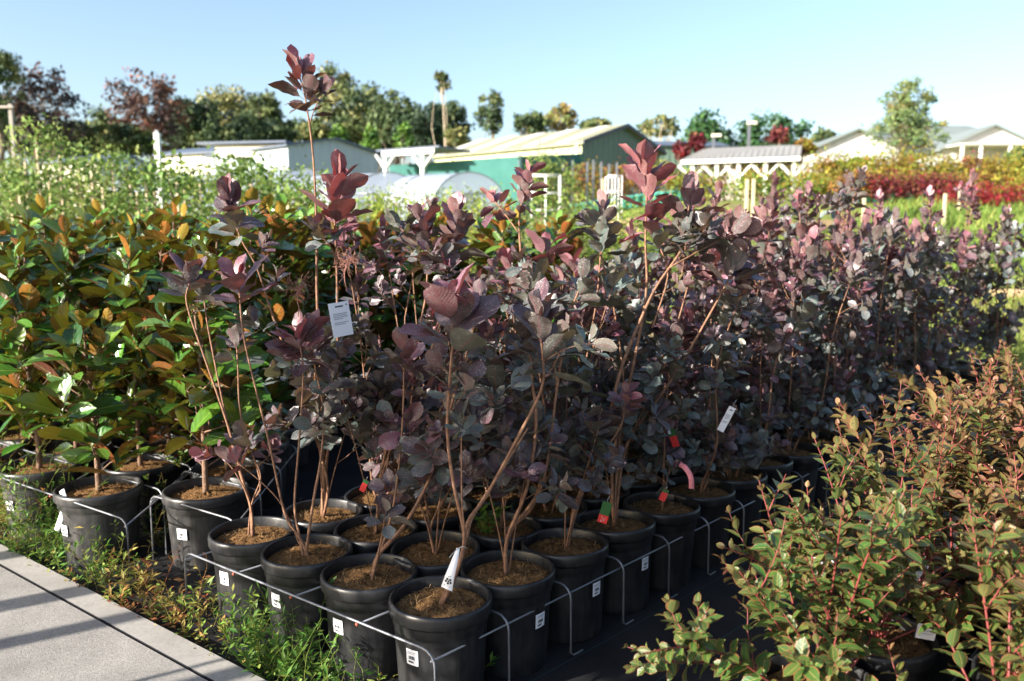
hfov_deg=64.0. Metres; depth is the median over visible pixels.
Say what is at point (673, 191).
autumn plant
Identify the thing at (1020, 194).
crimson shrub
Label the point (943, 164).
autumn shrub
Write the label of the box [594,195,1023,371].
grass
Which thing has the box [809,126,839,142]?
gum tree
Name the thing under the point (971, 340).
potted smokebush
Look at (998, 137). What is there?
verandah house
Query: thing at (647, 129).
gum tree
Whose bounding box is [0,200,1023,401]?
ground
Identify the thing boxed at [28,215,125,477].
potted magnolia
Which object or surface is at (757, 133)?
dense tree
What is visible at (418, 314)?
potted magnolia
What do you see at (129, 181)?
sapling
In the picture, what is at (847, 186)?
potted smokebush
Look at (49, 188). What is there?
sapling
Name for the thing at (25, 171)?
sapling
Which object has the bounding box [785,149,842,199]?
autumn shrub
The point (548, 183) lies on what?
olive shrub
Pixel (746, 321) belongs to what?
potted smokebush
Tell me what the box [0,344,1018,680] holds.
ground fabric
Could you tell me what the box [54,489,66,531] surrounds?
white pot label
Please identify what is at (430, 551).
potted smokebush
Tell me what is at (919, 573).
printed tag
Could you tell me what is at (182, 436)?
wire rack
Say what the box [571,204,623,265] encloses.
shrub
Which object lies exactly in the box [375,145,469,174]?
open carport
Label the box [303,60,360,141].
gum tree
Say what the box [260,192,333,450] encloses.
potted magnolia
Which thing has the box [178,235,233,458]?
potted magnolia
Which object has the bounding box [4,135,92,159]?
gum tree
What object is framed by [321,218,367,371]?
potted magnolia
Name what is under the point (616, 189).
row stake
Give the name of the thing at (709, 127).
dense tree
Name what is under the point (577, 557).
potted smokebush
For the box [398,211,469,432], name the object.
potted magnolia
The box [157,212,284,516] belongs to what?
potted magnolia
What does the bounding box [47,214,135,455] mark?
potted magnolia
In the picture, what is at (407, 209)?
leafy shrub
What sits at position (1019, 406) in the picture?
potted crape myrtle
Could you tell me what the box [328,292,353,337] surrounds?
printed tag
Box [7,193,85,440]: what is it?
potted magnolia
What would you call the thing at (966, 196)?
potted smokebush
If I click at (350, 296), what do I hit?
potted magnolia
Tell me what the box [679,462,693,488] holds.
pink ribbon
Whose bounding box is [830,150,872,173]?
autumn shrub
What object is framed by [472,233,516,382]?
potted magnolia
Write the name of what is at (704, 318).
potted smokebush
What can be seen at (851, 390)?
potted smokebush
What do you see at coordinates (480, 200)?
leafy shrub
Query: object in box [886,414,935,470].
wire rack
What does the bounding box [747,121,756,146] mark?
lamp post
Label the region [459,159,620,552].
potted smokebush
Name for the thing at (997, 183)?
olive autumn shrub
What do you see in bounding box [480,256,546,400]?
potted smokebush
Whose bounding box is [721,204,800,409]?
potted smokebush
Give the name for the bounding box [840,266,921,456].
potted smokebush
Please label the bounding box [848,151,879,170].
airy bush
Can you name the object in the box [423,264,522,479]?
potted smokebush
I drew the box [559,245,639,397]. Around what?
potted smokebush
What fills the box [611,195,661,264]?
shrub
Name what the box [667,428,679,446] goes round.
care tag
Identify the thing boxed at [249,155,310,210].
leafy shrub
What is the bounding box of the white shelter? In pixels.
[678,145,808,199]
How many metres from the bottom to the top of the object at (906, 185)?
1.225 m
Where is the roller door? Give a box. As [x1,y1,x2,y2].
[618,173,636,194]
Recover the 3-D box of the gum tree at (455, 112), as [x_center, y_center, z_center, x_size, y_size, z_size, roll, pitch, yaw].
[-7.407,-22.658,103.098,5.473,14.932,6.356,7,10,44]
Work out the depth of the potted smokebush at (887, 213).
6.41 m
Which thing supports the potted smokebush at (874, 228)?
on the ground fabric
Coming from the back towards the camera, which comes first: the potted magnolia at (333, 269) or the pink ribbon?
the potted magnolia at (333, 269)
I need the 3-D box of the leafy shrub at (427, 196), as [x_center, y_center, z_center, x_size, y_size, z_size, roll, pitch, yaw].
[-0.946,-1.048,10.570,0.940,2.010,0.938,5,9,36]
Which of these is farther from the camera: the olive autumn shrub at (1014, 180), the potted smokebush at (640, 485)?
the olive autumn shrub at (1014, 180)
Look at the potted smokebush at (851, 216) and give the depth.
6.03 m
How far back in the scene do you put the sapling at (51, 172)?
12.31 m
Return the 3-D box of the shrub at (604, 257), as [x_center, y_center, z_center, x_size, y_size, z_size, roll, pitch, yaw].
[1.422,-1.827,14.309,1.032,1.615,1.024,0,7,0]
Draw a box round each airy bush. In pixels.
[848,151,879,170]
[1004,145,1023,166]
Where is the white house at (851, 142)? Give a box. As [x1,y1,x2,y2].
[798,126,975,186]
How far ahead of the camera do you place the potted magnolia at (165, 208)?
7.17 m
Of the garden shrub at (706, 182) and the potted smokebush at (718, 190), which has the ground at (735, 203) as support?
the garden shrub at (706, 182)
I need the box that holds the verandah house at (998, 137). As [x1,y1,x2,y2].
[909,123,1023,172]
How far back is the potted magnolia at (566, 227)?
6.34 m
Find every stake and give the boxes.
[571,160,573,217]
[586,162,587,207]
[592,160,594,206]
[600,162,601,188]
[601,179,603,190]
[608,164,609,204]
[615,163,617,208]
[744,179,748,211]
[751,179,754,216]
[861,198,865,221]
[941,194,946,224]
[957,187,960,209]
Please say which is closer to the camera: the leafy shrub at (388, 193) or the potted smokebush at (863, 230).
the potted smokebush at (863, 230)
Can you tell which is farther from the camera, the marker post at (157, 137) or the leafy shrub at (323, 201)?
the leafy shrub at (323, 201)
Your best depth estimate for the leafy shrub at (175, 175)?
14.18 m
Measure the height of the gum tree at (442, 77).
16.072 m
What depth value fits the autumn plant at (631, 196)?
26.48 m
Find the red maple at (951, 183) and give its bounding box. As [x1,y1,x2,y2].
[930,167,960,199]
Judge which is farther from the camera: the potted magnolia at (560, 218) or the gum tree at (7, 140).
the gum tree at (7, 140)
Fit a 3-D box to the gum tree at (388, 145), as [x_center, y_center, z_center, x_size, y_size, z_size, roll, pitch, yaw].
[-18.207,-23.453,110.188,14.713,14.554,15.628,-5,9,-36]
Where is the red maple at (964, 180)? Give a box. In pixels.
[941,171,982,194]
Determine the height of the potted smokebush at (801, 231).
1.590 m
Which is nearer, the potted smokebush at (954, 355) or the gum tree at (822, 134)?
the potted smokebush at (954, 355)
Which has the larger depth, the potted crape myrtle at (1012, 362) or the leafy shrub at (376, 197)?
the leafy shrub at (376, 197)
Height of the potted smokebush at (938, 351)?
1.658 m
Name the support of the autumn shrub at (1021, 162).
on the ground at (735, 203)
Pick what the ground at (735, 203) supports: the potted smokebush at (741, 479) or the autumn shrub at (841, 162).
the autumn shrub at (841, 162)
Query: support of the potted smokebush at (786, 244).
in the wire rack at (905, 435)
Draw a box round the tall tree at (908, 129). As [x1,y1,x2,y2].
[861,76,950,166]
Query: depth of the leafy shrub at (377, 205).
10.71 m
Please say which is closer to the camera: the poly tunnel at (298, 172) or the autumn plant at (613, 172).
the autumn plant at (613, 172)
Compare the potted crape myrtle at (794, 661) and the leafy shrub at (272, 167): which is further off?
the leafy shrub at (272, 167)
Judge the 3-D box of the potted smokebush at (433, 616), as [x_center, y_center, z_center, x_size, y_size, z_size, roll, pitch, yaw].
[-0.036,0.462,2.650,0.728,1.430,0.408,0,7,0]
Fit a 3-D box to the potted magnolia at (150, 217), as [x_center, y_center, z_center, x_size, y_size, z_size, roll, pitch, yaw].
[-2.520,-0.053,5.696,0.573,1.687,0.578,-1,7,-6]
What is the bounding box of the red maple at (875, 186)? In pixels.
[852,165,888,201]
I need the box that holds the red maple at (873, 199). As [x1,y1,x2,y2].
[861,172,902,202]
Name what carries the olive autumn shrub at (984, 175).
on the ground at (735, 203)
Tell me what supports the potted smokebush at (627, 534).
on the ground fabric
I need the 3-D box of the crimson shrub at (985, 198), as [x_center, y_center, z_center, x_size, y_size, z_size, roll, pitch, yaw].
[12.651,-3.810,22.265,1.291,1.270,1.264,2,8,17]
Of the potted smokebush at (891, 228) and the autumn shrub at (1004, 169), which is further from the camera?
the autumn shrub at (1004, 169)
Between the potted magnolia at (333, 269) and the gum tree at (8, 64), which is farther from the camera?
the gum tree at (8, 64)
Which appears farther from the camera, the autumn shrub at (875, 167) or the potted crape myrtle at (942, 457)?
the autumn shrub at (875, 167)
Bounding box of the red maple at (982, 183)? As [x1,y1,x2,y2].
[947,175,994,193]
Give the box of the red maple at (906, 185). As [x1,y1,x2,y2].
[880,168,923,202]
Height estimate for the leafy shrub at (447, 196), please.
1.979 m
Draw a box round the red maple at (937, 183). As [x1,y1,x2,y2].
[912,166,957,199]
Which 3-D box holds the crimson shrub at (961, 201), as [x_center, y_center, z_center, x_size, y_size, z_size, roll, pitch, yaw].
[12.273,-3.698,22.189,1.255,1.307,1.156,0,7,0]
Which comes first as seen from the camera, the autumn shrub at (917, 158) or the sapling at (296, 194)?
the sapling at (296, 194)
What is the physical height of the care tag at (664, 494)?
0.066 m
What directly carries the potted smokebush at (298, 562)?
on the wire rack at (363, 623)
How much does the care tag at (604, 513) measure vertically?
0.112 m
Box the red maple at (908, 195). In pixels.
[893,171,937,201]
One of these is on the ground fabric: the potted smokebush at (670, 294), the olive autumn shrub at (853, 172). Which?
the potted smokebush at (670, 294)
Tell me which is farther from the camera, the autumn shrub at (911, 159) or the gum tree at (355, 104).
the gum tree at (355, 104)
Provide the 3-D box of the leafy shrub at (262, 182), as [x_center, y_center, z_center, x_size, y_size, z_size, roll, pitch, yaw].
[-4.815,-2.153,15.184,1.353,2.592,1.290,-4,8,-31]
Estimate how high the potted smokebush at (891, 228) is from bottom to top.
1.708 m
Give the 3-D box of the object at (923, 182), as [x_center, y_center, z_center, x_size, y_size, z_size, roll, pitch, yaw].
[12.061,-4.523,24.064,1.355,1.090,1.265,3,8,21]
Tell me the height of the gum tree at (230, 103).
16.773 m
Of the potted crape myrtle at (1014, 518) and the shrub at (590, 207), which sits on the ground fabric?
the potted crape myrtle at (1014, 518)
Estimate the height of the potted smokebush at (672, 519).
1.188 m
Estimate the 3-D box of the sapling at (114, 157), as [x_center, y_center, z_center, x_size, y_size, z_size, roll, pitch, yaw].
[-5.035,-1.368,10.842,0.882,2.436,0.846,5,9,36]
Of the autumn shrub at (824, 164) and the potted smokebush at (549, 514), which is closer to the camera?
the potted smokebush at (549, 514)
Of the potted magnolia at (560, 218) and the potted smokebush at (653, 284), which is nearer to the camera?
the potted smokebush at (653, 284)
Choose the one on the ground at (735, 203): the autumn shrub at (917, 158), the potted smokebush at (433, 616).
the autumn shrub at (917, 158)
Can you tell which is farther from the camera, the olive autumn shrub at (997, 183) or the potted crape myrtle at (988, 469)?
the olive autumn shrub at (997, 183)
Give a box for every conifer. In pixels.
[328,121,349,139]
[358,123,382,171]
[392,121,417,164]
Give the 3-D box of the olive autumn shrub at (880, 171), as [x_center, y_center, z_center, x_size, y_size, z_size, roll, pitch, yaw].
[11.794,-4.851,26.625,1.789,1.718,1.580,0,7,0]
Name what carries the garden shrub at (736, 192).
on the ground at (735, 203)
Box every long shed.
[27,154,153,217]
[152,147,214,174]
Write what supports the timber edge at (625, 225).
on the ground at (735, 203)
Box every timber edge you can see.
[594,218,642,235]
[731,220,847,231]
[937,286,1023,297]
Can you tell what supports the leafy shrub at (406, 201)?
on the ground at (735, 203)
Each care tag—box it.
[359,477,368,491]
[597,496,611,523]
[659,486,668,501]
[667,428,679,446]
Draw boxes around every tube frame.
[531,174,560,225]
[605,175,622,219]
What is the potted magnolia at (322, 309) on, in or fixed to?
on the ground fabric
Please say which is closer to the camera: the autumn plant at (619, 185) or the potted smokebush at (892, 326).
the potted smokebush at (892, 326)
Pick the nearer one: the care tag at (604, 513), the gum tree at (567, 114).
the care tag at (604, 513)
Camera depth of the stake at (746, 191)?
16.74 m
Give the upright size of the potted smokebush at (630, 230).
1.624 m
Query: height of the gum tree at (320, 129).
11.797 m
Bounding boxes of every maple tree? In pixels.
[672,139,693,185]
[688,130,707,170]
[764,124,789,144]
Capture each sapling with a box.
[0,124,61,230]
[0,156,32,221]
[0,156,45,222]
[1,160,48,224]
[3,112,76,232]
[16,154,74,218]
[27,128,87,219]
[43,119,110,219]
[47,158,78,219]
[50,139,124,224]
[66,159,134,225]
[84,140,138,222]
[97,141,151,220]
[105,170,176,222]
[106,155,180,217]
[112,163,190,216]
[133,140,211,225]
[164,166,210,235]
[169,164,217,235]
[184,156,241,223]
[196,145,271,222]
[215,143,281,212]
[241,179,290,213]
[247,165,299,208]
[256,165,328,219]
[271,180,320,212]
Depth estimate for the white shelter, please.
56.07 m
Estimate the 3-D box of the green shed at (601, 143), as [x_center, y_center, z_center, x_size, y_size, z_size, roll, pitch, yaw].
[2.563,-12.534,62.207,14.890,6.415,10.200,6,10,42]
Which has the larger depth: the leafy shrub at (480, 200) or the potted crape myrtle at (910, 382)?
the leafy shrub at (480, 200)
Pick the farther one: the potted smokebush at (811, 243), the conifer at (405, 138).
the conifer at (405, 138)
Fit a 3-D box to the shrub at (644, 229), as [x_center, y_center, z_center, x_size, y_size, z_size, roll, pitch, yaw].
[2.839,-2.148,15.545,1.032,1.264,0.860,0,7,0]
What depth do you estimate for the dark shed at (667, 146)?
72.89 m
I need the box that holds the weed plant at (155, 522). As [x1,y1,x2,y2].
[140,472,168,546]
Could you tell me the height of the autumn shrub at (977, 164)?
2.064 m
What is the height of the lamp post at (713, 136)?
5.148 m
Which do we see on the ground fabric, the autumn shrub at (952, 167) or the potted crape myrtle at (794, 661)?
the potted crape myrtle at (794, 661)
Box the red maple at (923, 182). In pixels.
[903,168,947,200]
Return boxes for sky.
[0,0,1023,217]
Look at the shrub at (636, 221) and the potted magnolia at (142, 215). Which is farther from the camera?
the shrub at (636, 221)
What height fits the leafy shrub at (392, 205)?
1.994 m
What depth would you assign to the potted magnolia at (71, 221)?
7.10 m
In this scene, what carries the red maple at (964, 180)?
on the ground at (735, 203)
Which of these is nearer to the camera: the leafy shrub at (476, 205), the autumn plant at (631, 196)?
the leafy shrub at (476, 205)
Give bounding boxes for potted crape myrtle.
[623,469,950,680]
[716,432,1020,680]
[723,379,1023,680]
[803,496,1023,680]
[825,370,1023,661]
[841,451,1023,680]
[843,349,1023,548]
[882,339,1023,517]
[906,361,1023,523]
[939,475,1023,639]
[943,392,1023,456]
[958,341,1023,436]
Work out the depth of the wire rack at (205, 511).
3.85 m
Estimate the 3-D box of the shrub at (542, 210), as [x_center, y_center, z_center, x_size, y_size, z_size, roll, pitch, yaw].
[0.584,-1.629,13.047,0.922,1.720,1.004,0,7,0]
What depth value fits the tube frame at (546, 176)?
20.74 m
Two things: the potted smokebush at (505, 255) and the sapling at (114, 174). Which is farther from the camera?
the sapling at (114, 174)
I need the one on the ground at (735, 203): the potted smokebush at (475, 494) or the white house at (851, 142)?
the white house at (851, 142)
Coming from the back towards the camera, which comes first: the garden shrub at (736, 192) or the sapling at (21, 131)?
the garden shrub at (736, 192)
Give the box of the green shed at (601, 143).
[429,123,666,201]
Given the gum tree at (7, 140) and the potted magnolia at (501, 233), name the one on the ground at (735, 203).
the gum tree at (7, 140)
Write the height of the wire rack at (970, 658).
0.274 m
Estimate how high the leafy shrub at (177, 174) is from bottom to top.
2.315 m
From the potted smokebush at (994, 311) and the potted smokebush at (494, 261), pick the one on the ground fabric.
the potted smokebush at (994, 311)
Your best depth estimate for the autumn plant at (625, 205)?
26.51 m
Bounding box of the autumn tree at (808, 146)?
[793,136,818,174]
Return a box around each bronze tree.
[0,60,92,158]
[101,66,192,163]
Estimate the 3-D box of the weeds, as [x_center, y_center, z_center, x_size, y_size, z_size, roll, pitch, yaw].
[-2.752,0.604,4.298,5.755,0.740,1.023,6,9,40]
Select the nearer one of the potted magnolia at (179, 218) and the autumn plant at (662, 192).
the potted magnolia at (179, 218)
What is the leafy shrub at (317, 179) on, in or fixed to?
on the ground at (735, 203)
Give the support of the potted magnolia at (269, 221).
on the ground fabric
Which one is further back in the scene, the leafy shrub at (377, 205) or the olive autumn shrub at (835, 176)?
the olive autumn shrub at (835, 176)
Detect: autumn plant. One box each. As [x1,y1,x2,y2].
[564,161,591,212]
[568,164,596,208]
[579,156,611,209]
[584,167,613,211]
[594,164,615,204]
[606,157,634,209]
[606,163,636,208]
[619,171,638,207]
[620,176,642,206]
[634,165,654,205]
[651,158,669,202]
[652,159,679,202]
[658,162,684,194]
[665,163,690,200]
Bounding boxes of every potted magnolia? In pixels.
[0,220,55,457]
[0,224,30,428]
[0,224,83,539]
[0,234,28,511]
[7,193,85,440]
[14,301,159,568]
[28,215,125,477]
[31,207,73,238]
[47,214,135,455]
[72,199,130,394]
[72,218,124,418]
[79,232,185,532]
[100,214,164,450]
[106,211,186,425]
[110,215,138,387]
[114,213,209,482]
[121,239,271,570]
[125,214,144,228]
[136,195,206,372]
[147,230,219,461]
[154,206,193,230]
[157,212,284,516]
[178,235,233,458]
[191,222,211,244]
[192,187,303,508]
[193,210,218,234]
[235,194,308,484]
[252,203,328,466]
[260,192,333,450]
[286,210,344,397]
[300,198,357,377]
[301,207,345,367]
[318,223,359,371]
[320,220,362,373]
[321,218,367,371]
[340,210,408,378]
[340,219,406,436]
[354,221,413,400]
[355,255,411,406]
[394,227,414,335]
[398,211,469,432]
[406,255,460,385]
[408,235,461,386]
[409,212,464,303]
[454,238,469,276]
[468,198,530,381]
[469,218,497,274]
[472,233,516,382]
[474,219,537,386]
[523,217,557,264]
[530,209,590,380]
[530,219,596,415]
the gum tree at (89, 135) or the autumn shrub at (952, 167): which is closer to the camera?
the autumn shrub at (952, 167)
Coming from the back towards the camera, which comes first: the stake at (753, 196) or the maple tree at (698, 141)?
the maple tree at (698, 141)
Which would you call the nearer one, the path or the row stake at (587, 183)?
the path
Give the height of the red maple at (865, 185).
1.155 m
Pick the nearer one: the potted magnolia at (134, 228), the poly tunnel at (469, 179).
the potted magnolia at (134, 228)
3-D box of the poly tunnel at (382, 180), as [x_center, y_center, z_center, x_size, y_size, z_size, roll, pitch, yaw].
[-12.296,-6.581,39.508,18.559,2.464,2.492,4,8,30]
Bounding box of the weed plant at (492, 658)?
[485,651,500,666]
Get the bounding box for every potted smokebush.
[158,251,295,627]
[208,44,374,533]
[212,254,361,653]
[288,191,489,554]
[320,278,502,680]
[326,197,440,514]
[357,214,490,531]
[368,228,573,577]
[387,217,483,496]
[388,262,617,680]
[422,308,524,511]
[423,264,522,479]
[424,257,609,677]
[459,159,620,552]
[478,262,633,528]
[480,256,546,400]
[488,247,573,494]
[515,256,639,477]
[521,170,764,643]
[537,241,637,411]
[558,258,629,510]
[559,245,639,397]
[560,139,769,614]
[579,262,654,466]
[599,303,701,493]
[601,274,658,369]
[613,257,670,448]
[615,211,701,477]
[620,309,708,589]
[625,219,711,414]
[636,200,722,421]
[649,208,744,465]
[661,180,733,404]
[662,273,761,567]
[670,233,737,364]
[670,280,759,402]
[685,261,820,547]
[699,190,784,447]
[707,205,781,420]
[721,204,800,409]
[731,243,758,364]
[731,286,792,530]
[733,237,824,441]
[746,186,804,347]
[747,224,818,431]
[750,225,873,501]
[752,223,816,362]
[758,171,809,323]
[759,245,878,514]
[767,214,825,370]
[780,165,868,418]
[789,171,858,413]
[791,207,876,406]
[805,259,875,488]
[816,183,861,394]
[817,205,891,341]
[818,207,933,464]
[822,206,918,477]
[822,210,898,401]
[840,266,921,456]
[842,228,872,329]
[855,206,908,393]
[868,234,895,384]
[872,189,905,384]
[883,211,909,334]
[887,221,943,444]
[890,218,939,386]
[903,218,987,440]
[903,259,984,426]
[916,185,954,382]
[921,168,982,383]
[947,247,999,405]
[957,222,1023,375]
[972,204,1019,403]
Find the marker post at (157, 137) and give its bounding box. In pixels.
[153,130,163,207]
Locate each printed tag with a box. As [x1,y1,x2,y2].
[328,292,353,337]
[717,401,735,431]
[910,556,928,580]
[915,623,935,640]
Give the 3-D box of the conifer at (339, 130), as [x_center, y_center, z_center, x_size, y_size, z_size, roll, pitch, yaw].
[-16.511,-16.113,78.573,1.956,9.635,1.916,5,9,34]
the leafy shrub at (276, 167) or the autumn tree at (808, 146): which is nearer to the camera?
the leafy shrub at (276, 167)
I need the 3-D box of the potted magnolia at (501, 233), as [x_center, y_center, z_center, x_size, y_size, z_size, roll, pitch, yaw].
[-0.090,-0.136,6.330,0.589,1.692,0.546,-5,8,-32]
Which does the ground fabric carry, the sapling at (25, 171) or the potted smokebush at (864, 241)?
the potted smokebush at (864, 241)
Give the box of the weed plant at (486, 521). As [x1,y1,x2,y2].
[469,500,510,535]
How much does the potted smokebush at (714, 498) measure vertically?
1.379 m
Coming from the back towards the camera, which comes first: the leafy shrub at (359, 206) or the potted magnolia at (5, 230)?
the leafy shrub at (359, 206)
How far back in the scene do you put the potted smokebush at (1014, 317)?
7.23 m
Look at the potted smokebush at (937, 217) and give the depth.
6.78 m
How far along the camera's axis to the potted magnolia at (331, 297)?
6.53 m
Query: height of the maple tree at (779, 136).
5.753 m
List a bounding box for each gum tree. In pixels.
[0,49,27,221]
[0,93,42,166]
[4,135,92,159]
[52,119,104,156]
[83,103,123,154]
[94,121,153,158]
[140,119,201,157]
[166,94,221,149]
[185,110,252,147]
[196,84,252,129]
[222,114,307,142]
[233,112,299,141]
[234,88,286,139]
[293,116,332,141]
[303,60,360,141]
[330,113,405,171]
[333,80,387,162]
[358,88,420,164]
[389,100,454,163]
[416,137,471,161]
[429,100,475,146]
[431,69,451,146]
[442,123,471,147]
[472,88,504,138]
[511,109,552,134]
[544,101,578,131]
[577,116,611,128]
[635,113,681,140]
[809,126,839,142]
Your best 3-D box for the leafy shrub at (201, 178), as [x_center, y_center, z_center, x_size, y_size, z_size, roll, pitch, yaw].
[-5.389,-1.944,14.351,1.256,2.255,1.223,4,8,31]
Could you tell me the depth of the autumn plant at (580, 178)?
26.43 m
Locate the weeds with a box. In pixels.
[0,408,397,680]
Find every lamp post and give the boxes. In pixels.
[711,134,720,147]
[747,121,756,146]
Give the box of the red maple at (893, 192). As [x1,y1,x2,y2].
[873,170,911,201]
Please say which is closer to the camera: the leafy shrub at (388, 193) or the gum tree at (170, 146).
the leafy shrub at (388, 193)
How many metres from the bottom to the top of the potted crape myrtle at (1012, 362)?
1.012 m
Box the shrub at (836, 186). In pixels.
[827,170,872,199]
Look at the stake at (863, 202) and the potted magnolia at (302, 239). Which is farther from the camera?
the stake at (863, 202)
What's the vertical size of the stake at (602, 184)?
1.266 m
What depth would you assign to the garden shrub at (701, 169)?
25.44 m
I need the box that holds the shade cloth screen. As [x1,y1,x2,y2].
[390,152,582,217]
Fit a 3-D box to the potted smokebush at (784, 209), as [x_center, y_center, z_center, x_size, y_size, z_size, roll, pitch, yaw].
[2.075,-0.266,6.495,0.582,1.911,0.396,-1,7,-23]
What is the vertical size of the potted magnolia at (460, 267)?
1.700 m
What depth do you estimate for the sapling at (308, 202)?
11.12 m
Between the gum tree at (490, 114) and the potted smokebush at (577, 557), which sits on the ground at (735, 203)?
the gum tree at (490, 114)
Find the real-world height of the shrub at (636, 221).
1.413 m
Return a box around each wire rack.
[0,422,217,591]
[96,417,231,457]
[150,433,301,560]
[184,535,673,680]
[654,471,802,598]
[791,438,888,505]
[811,633,990,680]
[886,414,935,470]
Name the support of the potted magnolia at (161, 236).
on the ground fabric
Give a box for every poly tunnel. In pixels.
[98,168,326,193]
[133,171,406,226]
[383,171,505,226]
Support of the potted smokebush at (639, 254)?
in the wire rack at (801, 477)
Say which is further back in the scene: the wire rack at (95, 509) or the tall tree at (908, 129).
the tall tree at (908, 129)
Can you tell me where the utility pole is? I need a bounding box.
[0,104,16,167]
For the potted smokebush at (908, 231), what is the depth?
6.53 m
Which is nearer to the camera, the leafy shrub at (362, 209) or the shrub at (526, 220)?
the leafy shrub at (362, 209)
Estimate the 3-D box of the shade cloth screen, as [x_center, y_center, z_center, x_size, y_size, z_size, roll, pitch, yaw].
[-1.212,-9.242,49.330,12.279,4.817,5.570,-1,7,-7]
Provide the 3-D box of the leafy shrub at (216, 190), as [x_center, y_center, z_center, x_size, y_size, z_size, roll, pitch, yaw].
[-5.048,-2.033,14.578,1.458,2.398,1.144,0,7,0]
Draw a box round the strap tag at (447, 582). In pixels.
[441,546,466,590]
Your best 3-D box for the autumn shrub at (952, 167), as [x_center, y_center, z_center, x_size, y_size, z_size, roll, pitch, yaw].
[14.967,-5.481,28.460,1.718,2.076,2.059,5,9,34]
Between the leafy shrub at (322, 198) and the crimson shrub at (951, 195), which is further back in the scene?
the crimson shrub at (951, 195)
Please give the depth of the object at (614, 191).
19.74 m
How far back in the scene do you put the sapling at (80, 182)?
9.58 m
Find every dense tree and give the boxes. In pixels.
[676,107,736,146]
[730,109,814,146]
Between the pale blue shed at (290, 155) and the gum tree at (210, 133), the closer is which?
the pale blue shed at (290, 155)
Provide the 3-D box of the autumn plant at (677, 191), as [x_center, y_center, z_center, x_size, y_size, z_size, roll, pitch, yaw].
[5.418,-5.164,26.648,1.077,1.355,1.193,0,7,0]
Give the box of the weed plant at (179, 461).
[156,448,191,466]
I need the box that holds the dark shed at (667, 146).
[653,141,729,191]
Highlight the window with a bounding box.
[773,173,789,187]
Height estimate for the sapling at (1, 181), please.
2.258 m
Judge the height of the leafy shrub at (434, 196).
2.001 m
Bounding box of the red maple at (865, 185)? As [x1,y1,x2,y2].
[833,170,881,203]
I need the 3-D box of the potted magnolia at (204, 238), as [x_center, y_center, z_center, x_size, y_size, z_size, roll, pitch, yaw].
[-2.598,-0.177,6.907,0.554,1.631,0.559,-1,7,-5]
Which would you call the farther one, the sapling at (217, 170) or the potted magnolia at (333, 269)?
the sapling at (217, 170)
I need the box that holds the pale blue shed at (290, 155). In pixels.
[202,137,381,173]
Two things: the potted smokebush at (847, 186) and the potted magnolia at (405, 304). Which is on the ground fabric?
the potted magnolia at (405, 304)
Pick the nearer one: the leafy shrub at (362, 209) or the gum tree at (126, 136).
the leafy shrub at (362, 209)
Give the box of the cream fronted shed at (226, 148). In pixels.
[196,140,293,156]
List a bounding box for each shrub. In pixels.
[0,160,35,219]
[66,158,115,215]
[71,181,142,219]
[104,168,153,212]
[121,158,175,211]
[141,158,197,214]
[164,159,223,214]
[164,167,208,213]
[181,164,218,220]
[189,159,254,209]
[192,154,265,213]
[211,153,288,215]
[235,164,287,211]
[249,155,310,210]
[259,168,313,204]
[272,182,310,213]
[280,182,328,212]
[289,179,327,205]
[293,145,329,204]
[312,188,329,206]
[330,190,371,221]
[355,185,405,225]
[356,185,394,220]
[356,190,389,221]
[366,183,406,217]
[367,193,425,297]
[373,183,409,218]
[387,187,432,298]
[388,183,426,261]
[403,180,469,236]
[418,183,451,210]
[424,187,479,279]
[426,178,475,237]
[441,185,517,272]
[449,182,477,269]
[461,187,490,272]
[464,176,522,266]
[466,182,496,273]
[474,183,520,240]
[487,198,534,254]
[498,180,559,262]
[516,140,562,221]
[518,202,548,254]
[524,183,574,253]
[533,155,576,218]
[533,188,593,257]
[534,150,591,215]
[544,197,598,256]
[562,193,606,267]
[571,189,622,268]
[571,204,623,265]
[590,193,638,256]
[607,202,647,256]
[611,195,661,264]
[621,208,672,269]
[639,182,695,272]
[640,194,671,251]
[671,160,717,200]
[677,165,730,200]
[701,166,750,200]
[714,169,758,200]
[730,164,773,200]
[732,168,779,200]
[755,164,800,200]
[778,165,822,200]
[780,173,830,200]
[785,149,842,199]
[786,163,834,198]
[793,144,846,192]
[812,166,855,195]
[815,146,860,180]
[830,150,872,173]
[832,163,882,194]
[852,151,893,176]
[854,164,894,200]
[860,153,902,179]
[867,147,915,177]
[877,166,919,182]
[887,147,935,179]
[894,143,943,174]
[906,164,943,182]
[907,144,968,177]
[921,165,962,200]
[923,176,978,204]
[926,154,967,178]
[936,147,990,178]
[942,162,984,195]
[942,181,987,209]
[954,153,1003,182]
[963,164,1006,193]
[965,145,1017,198]
[974,180,1021,207]
[975,176,1009,206]
[978,149,1023,191]
[979,164,1023,198]
[983,179,1023,204]
[994,165,1023,200]
[995,155,1023,191]
[999,146,1023,184]
[1002,178,1023,207]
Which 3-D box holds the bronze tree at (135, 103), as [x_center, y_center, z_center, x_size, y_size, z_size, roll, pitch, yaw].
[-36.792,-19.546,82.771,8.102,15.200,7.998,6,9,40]
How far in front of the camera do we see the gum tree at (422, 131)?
93.86 m
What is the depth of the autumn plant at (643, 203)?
26.51 m
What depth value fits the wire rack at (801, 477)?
4.56 m
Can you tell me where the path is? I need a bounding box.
[0,544,265,680]

